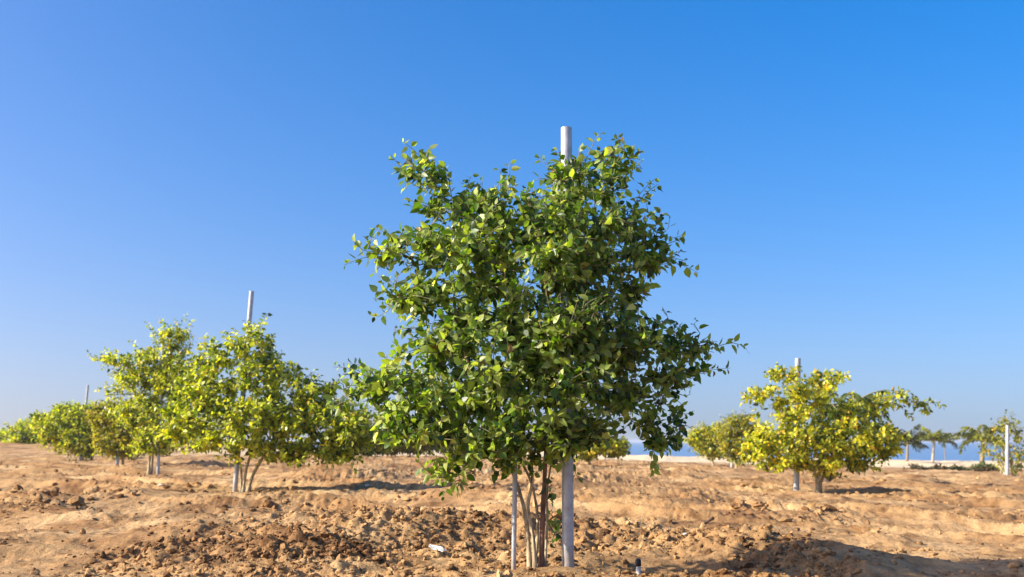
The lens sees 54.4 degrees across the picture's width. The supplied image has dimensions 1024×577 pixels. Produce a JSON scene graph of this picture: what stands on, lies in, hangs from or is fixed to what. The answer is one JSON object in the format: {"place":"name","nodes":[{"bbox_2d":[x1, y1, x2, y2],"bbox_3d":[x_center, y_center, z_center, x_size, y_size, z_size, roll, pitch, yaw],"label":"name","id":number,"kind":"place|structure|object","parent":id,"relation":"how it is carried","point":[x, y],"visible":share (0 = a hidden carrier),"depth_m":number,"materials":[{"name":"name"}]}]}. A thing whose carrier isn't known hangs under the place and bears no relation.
{"place":"outdoors","nodes":[
{"label":"outdoors","id":0,"kind":"place"},
{"bbox_2d":[0,441,1023,576],"bbox_3d":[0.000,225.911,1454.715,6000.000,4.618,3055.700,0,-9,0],"label":"ground","id":1,"kind":"structure","parent":0,"point":[908,519],"depth_m":8.93,"materials":[{"name":"soil"}]},
{"bbox_2d":[0,428,7,440],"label":"young tree","id":2,"kind":"object","parent":1,"relation":"on","point":[2,433],"visible":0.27,"depth_m":70.32,"materials":[{"name":"green plant"}]},
{"bbox_2d":[0,416,42,443],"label":"young tree","id":3,"kind":"object","parent":1,"relation":"on","point":[17,433],"visible":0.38,"depth_m":53.72,"materials":[{"name":"green plant"}]},
{"bbox_2d":[25,399,113,460],"bbox_3d":[-14.924,4.854,33.996,3.247,2.158,2.418,0,-9,0],"label":"young tree","id":4,"kind":"object","parent":1,"relation":"on","point":[59,428],"visible":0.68,"depth_m":33.48,"materials":[{"name":"green plant"}]},
{"bbox_2d":[79,385,88,460],"bbox_3d":[-14.591,4.648,33.928,0.192,2.712,0.080,0,-9,0],"label":"support pole","id":5,"kind":"object","parent":1,"relation":"on","point":[86,399],"visible":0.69,"depth_m":34.03,"materials":[{"name":"metal"}]},
{"bbox_2d":[81,395,143,464],"bbox_3d":[-9.637,3.525,24.437,1.791,1.833,1.720,0,-9,0],"label":"young tree","id":6,"kind":"object","parent":1,"relation":"on","point":[109,436],"visible":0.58,"depth_m":24.17,"materials":[{"name":"green plant"}]},
{"bbox_2d":[115,451,119,464],"bbox_3d":[-9.632,3.767,24.371,0.098,1.546,0.090,0,-9,0],"label":"support pole","id":7,"kind":"object","parent":1,"relation":"on","point":[117,460],"visible":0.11,"depth_m":24.27,"materials":[{"name":"metal"}]},
{"bbox_2d":[87,312,202,474],"bbox_3d":[-7.406,2.136,20.218,2.586,3.371,1.720,0,-9,0],"label":"young tree","id":8,"kind":"object","parent":1,"relation":"on","point":[146,439],"visible":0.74,"depth_m":20.03,"materials":[{"name":"green plant"}]},
{"bbox_2d":[156,342,164,474],"bbox_3d":[-7.090,2.474,20.077,0.103,2.829,0.066,0,-9,0],"label":"support pole","id":9,"kind":"object","parent":1,"relation":"on","point":[158,455],"visible":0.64,"depth_m":20.01,"materials":[{"name":"metal"}]},
{"bbox_2d":[232,291,253,491],"bbox_3d":[-3.443,1.371,12.740,0.180,2.707,0.062,0,-9,0],"label":"support pole","id":10,"kind":"object","parent":1,"relation":"on","point":[243,393],"visible":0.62,"depth_m":12.77,"materials":[{"name":"metal"}]},
{"bbox_2d":[148,313,383,492],"bbox_3d":[-3.063,1.463,12.587,2.911,2.335,1.713,0,-9,0],"label":"young tree","id":11,"kind":"object","parent":1,"relation":"on","point":[260,417],"visible":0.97,"depth_m":12.36,"materials":[{"name":"green plant"}]},
{"bbox_2d":[320,531,332,537],"bbox_3d":[-1.061,1.405,5.689,0.082,0.036,0.072,3,-9,-21],"label":"soil lump","id":12,"kind":"object","parent":1,"relation":"on","point":[324,534],"visible":0.97,"depth_m":5.67,"materials":[{"name":"brown soil"}]},
{"bbox_2d":[345,428,393,456],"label":"young tree","id":13,"kind":"object","parent":1,"relation":"on","point":[378,449],"visible":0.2,"depth_m":37.16,"materials":[{"name":"green plant"}]},
{"bbox_2d":[372,556,380,561],"bbox_3d":[-0.740,1.474,5.435,0.052,0.031,0.098,3,-9,-16],"label":"soil lump","id":14,"kind":"object","parent":1,"relation":"on","point":[376,558],"visible":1,"depth_m":5.41,"materials":[{"name":"brown soil"}]},
{"bbox_2d":[379,437,437,455],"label":"young tree","id":15,"kind":"object","parent":1,"relation":"on","point":[404,449],"visible":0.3,"depth_m":37.16,"materials":[{"name":"green plant"}]},
{"bbox_2d":[429,544,446,551],"bbox_3d":[-0.427,1.481,5.681,0.110,0.027,0.037,15,-3,22],"label":"litter scrap","id":16,"kind":"object","parent":1,"relation":"on","point":[439,548],"visible":1,"depth_m":5.68,"materials":[{"name":"white paper"}]},
{"bbox_2d":[433,422,468,454],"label":"young tree","id":17,"kind":"object","parent":1,"relation":"on","point":[437,448],"visible":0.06,"depth_m":37.20,"materials":[{"name":"green plant"}]},
{"bbox_2d":[0,493,1022,576],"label":"soil clods","id":18,"kind":"object","parent":1,"relation":"on","point":[248,567],"visible":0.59,"depth_m":5.58,"materials":[{"name":"brown soil"}]},
{"bbox_2d":[0,458,1023,533],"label":"distant soil clods","id":19,"kind":"object","parent":1,"relation":"on","point":[78,500],"visible":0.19,"depth_m":11.79,"materials":[{"name":"brown soil"}]},
{"bbox_2d":[511,368,517,569],"bbox_3d":[0.016,0.945,5.217,0.044,1.342,0.025,0,-9,0],"label":"thin stake","id":20,"kind":"object","parent":1,"relation":"on","point":[514,520],"visible":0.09,"depth_m":5.17,"materials":[{"name":"metal"}]},
{"bbox_2d":[322,132,748,567],"bbox_3d":[0.154,0.319,5.306,2.123,2.399,1.245,4,-10,-25],"label":"young tree","id":21,"kind":"object","parent":1,"relation":"on","point":[595,346],"visible":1,"depth_m":5.12,"materials":[{"name":"green plant"}]},
{"bbox_2d":[561,126,573,567],"bbox_3d":[0.295,0.353,5.328,0.074,2.515,0.062,0,-9,0],"label":"support pole","id":22,"kind":"object","parent":1,"relation":"on","point":[567,477],"visible":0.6,"depth_m":5.19,"materials":[{"name":"metal"}]},
{"bbox_2d":[560,428,631,464],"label":"young tree","id":23,"kind":"object","parent":1,"relation":"on","point":[618,448],"visible":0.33,"depth_m":29.24,"materials":[{"name":"green plant"}]},
{"bbox_2d":[635,558,640,573],"bbox_3d":[0.704,1.554,5.548,0.034,0.098,0.034,0,-9,0],"label":"irrigation emitter","id":24,"kind":"object","parent":1,"relation":"on","point":[638,564],"visible":0.88,"depth_m":5.54,"materials":[{"name":"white plastic"}]},
{"bbox_2d":[683,421,729,465],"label":"young tree","id":25,"kind":"object","parent":1,"relation":"on","point":[701,440],"visible":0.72,"depth_m":37.32,"materials":[{"name":"green plant"}]},
{"bbox_2d":[700,516,714,524],"bbox_3d":[1.528,1.873,7.952,0.180,0.106,0.034,0,-9,0],"label":"wood stick","id":26,"kind":"object","parent":1,"relation":"on","point":[709,519],"visible":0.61,"depth_m":7.95,"materials":[{"name":"brown wood"}]},
{"bbox_2d":[727,497,744,508],"bbox_3d":[2.288,2.183,10.118,0.153,0.120,0.278,-6,-10,32],"label":"soil lump","id":27,"kind":"object","parent":1,"relation":"on","point":[736,503],"visible":0.93,"depth_m":10.07,"materials":[{"name":"brown soil"}]},
{"bbox_2d":[714,410,761,467],"bbox_3d":[7.248,4.802,31.655,1.664,2.002,1.475,0,-9,0],"label":"young tree","id":28,"kind":"object","parent":1,"relation":"on","point":[739,424],"visible":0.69,"depth_m":31.47,"materials":[{"name":"green plant"}]},
{"bbox_2d":[751,501,765,507],"bbox_3d":[2.484,2.181,10.052,0.137,0.074,0.143,-8,-12,40],"label":"soil lump","id":29,"kind":"object","parent":1,"relation":"on","point":[758,504],"visible":0.94,"depth_m":10.01,"materials":[{"name":"brown soil"}]},
{"bbox_2d":[793,358,800,490],"bbox_3d":[4.551,2.268,15.900,0.217,2.311,0.090,0,-9,0],"label":"support pole","id":30,"kind":"object","parent":1,"relation":"on","point":[796,474],"visible":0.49,"depth_m":15.81,"materials":[{"name":"metal"}]},
{"bbox_2d":[736,362,946,492],"bbox_3d":[5.218,2.224,15.707,3.365,2.164,1.798,0,-9,0],"label":"young tree","id":31,"kind":"object","parent":1,"relation":"on","point":[764,442],"visible":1,"depth_m":15.48,"materials":[{"name":"green plant"}]},
{"bbox_2d":[805,390,889,481],"bbox_3d":[6.793,3.020,20.318,1.816,2.117,1.952,0,-9,0],"label":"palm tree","id":32,"kind":"object","parent":1,"relation":"on","point":[834,407],"visible":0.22,"depth_m":20.10,"materials":[{"name":"green plant"}]},
{"bbox_2d":[898,424,929,461],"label":"palm tree","id":33,"kind":"object","parent":1,"relation":"on","point":[916,438],"visible":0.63,"depth_m":49.21,"materials":[{"name":"green plant"}]},
{"bbox_2d":[903,462,929,469],"bbox_3d":[15.259,6.752,37.410,1.075,0.452,0.709,0,-9,0],"label":"shrub","id":34,"kind":"object","parent":1,"relation":"on","point":[915,466],"visible":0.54,"depth_m":37.30,"materials":[{"name":"green plant"}]},
{"bbox_2d":[918,427,953,461],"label":"palm tree","id":35,"kind":"object","parent":1,"relation":"on","point":[938,436],"visible":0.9,"depth_m":51.23,"materials":[{"name":"green plant"}]},
{"bbox_2d":[929,463,951,469],"bbox_3d":[16.012,6.741,37.422,0.921,0.494,0.616,0,-9,0],"label":"shrub","id":36,"kind":"object","parent":1,"relation":"on","point":[936,466],"visible":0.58,"depth_m":37.30,"materials":[{"name":"green plant"}]},
{"bbox_2d":[942,435,959,460],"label":"palm tree","id":37,"kind":"object","parent":1,"relation":"on","point":[952,442],"visible":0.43,"depth_m":54.28,"materials":[{"name":"green plant"}]},
{"bbox_2d":[949,464,961,469],"bbox_3d":[16.585,6.772,37.407,0.744,0.473,0.414,0,-9,0],"label":"shrub","id":38,"kind":"object","parent":1,"relation":"on","point":[954,467],"visible":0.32,"depth_m":37.33,"materials":[{"name":"green plant"}]},
{"bbox_2d":[958,465,971,470],"bbox_3d":[16.915,6.824,37.398,0.699,0.401,0.439,0,-9,0],"label":"shrub","id":39,"kind":"object","parent":1,"relation":"on","point":[964,468],"visible":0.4,"depth_m":37.35,"materials":[{"name":"green plant"}]},
{"bbox_2d":[950,424,1005,463],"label":"palm tree","id":40,"kind":"object","parent":1,"relation":"on","point":[977,434],"visible":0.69,"depth_m":45.33,"materials":[{"name":"green plant"}]},
{"bbox_2d":[969,461,994,467],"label":"shrub","id":41,"kind":"object","parent":1,"relation":"on","point":[982,464],"visible":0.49,"depth_m":41.29,"materials":[{"name":"green plant"}]},
{"bbox_2d":[969,465,999,471],"bbox_3d":[17.811,6.794,37.386,1.196,0.368,0.701,0,-9,0],"label":"shrub","id":42,"kind":"object","parent":1,"relation":"on","point":[980,469],"visible":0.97,"depth_m":37.24,"materials":[{"name":"green plant"}]},
{"bbox_2d":[977,409,1023,475],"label":"young tree","id":43,"kind":"object","parent":1,"relation":"on","point":[1017,438],"visible":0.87,"depth_m":29.61,"materials":[{"name":"green plant"}]},
{"bbox_2d":[1005,425,1008,474],"bbox_3d":[14.328,4.822,28.802,0.237,1.738,0.100,0,-9,0],"label":"support pole","id":44,"kind":"object","parent":1,"relation":"on","point":[1007,452],"visible":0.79,"depth_m":28.79,"materials":[{"name":"metal"}]},
{"bbox_2d":[0,0,1023,441],"label":"sky","id":45,"kind":"structure","parent":0,"point":[843,180],"materials":[{"name":"blue"}]},
{"bbox_2d":[313,442,1023,460],"bbox_3d":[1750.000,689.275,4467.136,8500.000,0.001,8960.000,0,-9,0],"label":"sea","id":46,"kind":"structure","parent":0,"point":[952,454],"depth_m":234.51,"materials":[{"name":"blue liquid"}]}
]}

